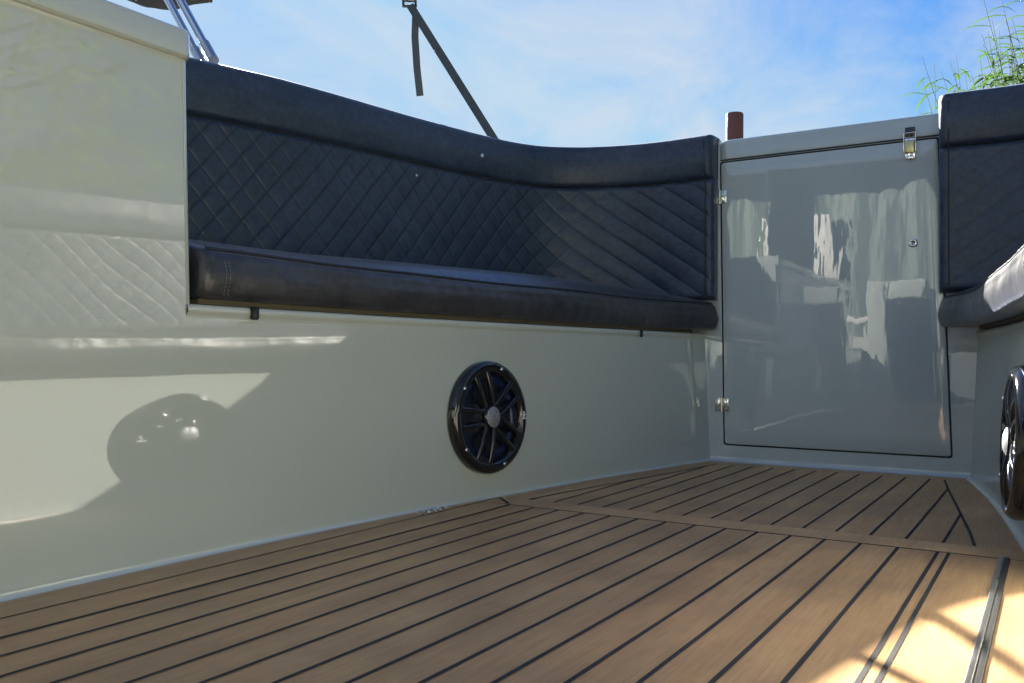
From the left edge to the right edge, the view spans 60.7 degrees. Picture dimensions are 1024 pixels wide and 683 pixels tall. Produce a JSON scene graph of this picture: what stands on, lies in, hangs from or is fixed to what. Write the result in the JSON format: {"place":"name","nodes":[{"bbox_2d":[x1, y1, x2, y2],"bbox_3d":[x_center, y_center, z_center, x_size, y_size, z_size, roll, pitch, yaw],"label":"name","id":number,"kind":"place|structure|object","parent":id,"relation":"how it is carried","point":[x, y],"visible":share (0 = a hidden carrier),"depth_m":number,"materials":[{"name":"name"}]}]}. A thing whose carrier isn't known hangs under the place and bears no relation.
{"place":"outdoors","nodes":[
{"label":"outdoors","id":0,"kind":"place"},
{"bbox_2d":[108,0,1023,146],"label":"sky","id":1,"kind":"structure","parent":0,"point":[555,73],"materials":[{"name":"blue"}]},
{"label":"water","id":2,"kind":"structure","parent":0,"visible":0},
{"bbox_2d":[726,111,743,139],"bbox_3d":[1.796,-0.110,7.069,0.141,3.479,0.141,0,-1,32],"label":"mooring pile","id":3,"kind":"object","parent":2,"relation":"in","point":[734,124],"visible":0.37,"depth_m":7.04,"materials":[{"name":"red wood"}]},
{"bbox_3d":[-0.596,0.146,-0.017,2.689,1.460,5.749,0,-1,32],"label":"boat hull","id":4,"kind":"object","parent":2,"relation":"on","visible":0},
{"bbox_2d":[0,461,1023,682],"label":"floor","id":5,"kind":"structure","parent":4,"relation":"on","point":[961,516],"depth_m":1.54,"materials":[{"name":"brown wood"}]},
{"bbox_2d":[0,0,709,601],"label":"side wall","id":6,"kind":"structure","parent":5,"relation":"on","point":[150,416],"depth_m":1.22,"materials":[{"name":"white plastic"}]},
{"bbox_2d":[11,0,189,61],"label":"panel cap","id":7,"kind":"object","parent":6,"relation":"on","point":[119,21],"visible":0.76,"depth_m":1.16,"materials":[{"name":"white plastic"}]},
{"bbox_2d":[164,0,218,63],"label":"canopy tubes","id":8,"kind":"object","parent":7,"relation":"attached to","point":[207,49],"visible":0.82,"depth_m":1.93,"materials":[{"name":"silver metal"}]},
{"bbox_2d":[128,0,212,9],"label":"folded canopy","id":9,"kind":"object","parent":8,"relation":"attached to","point":[159,4],"visible":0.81,"depth_m":2.29,"materials":[{"name":"grey fabric"}]},
{"bbox_2d":[250,307,258,319],"bbox_3d":[-0.389,-0.043,1.323,0.013,0.019,0.013,0,-1,32],"label":"drain stub","id":10,"kind":"object","parent":6,"relation":"attached to","point":[254,313],"visible":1,"depth_m":1.32,"materials":[{"name":"black plastic"}]},
{"bbox_2d":[189,239,717,331],"bbox_3d":[-0.221,-0.100,2.018,0.678,0.124,1.650,-1,-1,41],"label":"seat cushion","id":11,"kind":"object","parent":6,"relation":"on","point":[220,274],"visible":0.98,"depth_m":1.63,"materials":[{"name":"grey leather"}]},
{"bbox_2d":[185,57,721,299],"bbox_3d":[-0.322,-0.356,2.119,1.908,0.459,0.440,1,-1,-32],"label":"backrest cushion","id":12,"kind":"object","parent":11,"relation":"on","point":[274,163],"visible":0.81,"depth_m":2.27,"materials":[{"name":"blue leather"}]},
{"bbox_2d":[402,0,497,138],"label":"canopy strap","id":13,"kind":"object","parent":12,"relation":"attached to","point":[418,21],"visible":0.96,"depth_m":2.59,"materials":[{"name":"grey fabric"}]},
{"bbox_2d":[448,361,526,473],"bbox_3d":[-0.043,0.152,1.754,0.023,0.226,0.226,-4,-4,39],"label":"cockpit speaker","id":14,"kind":"object","parent":6,"relation":"attached to","point":[487,418],"visible":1,"depth_m":1.74},
{"bbox_2d":[417,506,446,514],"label":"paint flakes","id":15,"kind":"object","parent":5,"relation":"on","point":[437,508],"visible":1,"depth_m":1.59,"materials":[{"name":"white paint"}]},
{"bbox_2d":[0,505,1009,682],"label":"deck hatch","id":16,"kind":"object","parent":5,"relation":"on","point":[512,594],"visible":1,"depth_m":0.95,"materials":[{"name":"brown wood"}]},
{"bbox_2d":[627,136,1021,477],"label":"bulkhead wall","id":17,"kind":"structure","parent":5,"relation":"on","point":[962,342],"depth_m":2.23,"materials":[{"name":"glossy grey gelcoat fiberglass"}]},
{"bbox_2d":[718,141,720,330],"bbox_3d":[0.592,-0.294,2.464,0.004,0.532,0.062,0,-1,32],"label":"door jamb","id":18,"kind":"object","parent":17,"relation":"attached to","point":[719,151],"depth_m":2.44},
{"bbox_2d":[721,113,938,160],"bbox_3d":[0.860,-0.534,2.336,0.587,0.056,0.120,0,-1,32],"label":"locker lid","id":19,"kind":"object","parent":17,"relation":"on","point":[889,130],"visible":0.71,"depth_m":2.28,"materials":[{"name":"white plastic"}]},
{"bbox_2d":[715,139,950,456],"bbox_3d":[0.815,-0.109,2.285,0.593,0.780,0.023,0,-1,32],"label":"hatch door","id":20,"kind":"structure","parent":17,"relation":"attached to","point":[834,335],"depth_m":2.27,"materials":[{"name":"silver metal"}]},
{"bbox_2d":[721,139,950,456],"bbox_3d":[0.826,-0.109,2.283,0.573,0.780,0.015,0,-1,32],"label":"door panel","id":21,"kind":"structure","parent":20,"relation":"in","point":[834,338],"depth_m":2.27,"materials":[{"name":"white plastic"}]},
{"bbox_2d":[903,127,915,158],"bbox_3d":[0.989,-0.494,2.176,0.030,0.080,0.013,0,-1,32],"label":"toggle latch","id":22,"kind":"object","parent":20,"relation":"attached to","point":[910,147],"visible":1,"depth_m":2.17,"materials":[{"name":"silver metal"}]},
{"bbox_2d":[965,319,1023,551],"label":"side wall","id":23,"kind":"structure","parent":5,"relation":"on","point":[1000,352],"depth_m":1.86,"materials":[{"name":"white plastic"}]},
{"bbox_2d":[938,245,1023,328],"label":"seat cushion","id":24,"kind":"object","parent":23,"relation":"on","point":[995,298],"visible":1,"depth_m":1.60,"materials":[{"name":"grey leather"}]},
{"bbox_2d":[939,83,1023,292],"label":"backrest cushion","id":25,"kind":"object","parent":24,"relation":"on","point":[981,211],"visible":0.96,"depth_m":2.06,"materials":[{"name":"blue leather"}]},
{"bbox_2d":[998,365,1023,521],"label":"cockpit speaker","id":26,"kind":"object","parent":23,"relation":"attached to","point":[1011,467],"visible":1,"depth_m":1.23},
{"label":"bank","id":27,"kind":"structure","parent":0,"visible":0},
{"bbox_2d":[901,26,1023,114],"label":"reed clump","id":28,"kind":"object","parent":27,"relation":"on","point":[993,62],"visible":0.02,"depth_m":8.94,"materials":[{"name":"green plant"}]},
{"bbox_2d":[960,0,1023,91],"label":"reed clump","id":29,"kind":"object","parent":27,"relation":"on","point":[1005,79],"visible":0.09,"depth_m":8.73,"materials":[{"name":"green plant"}]}
]}

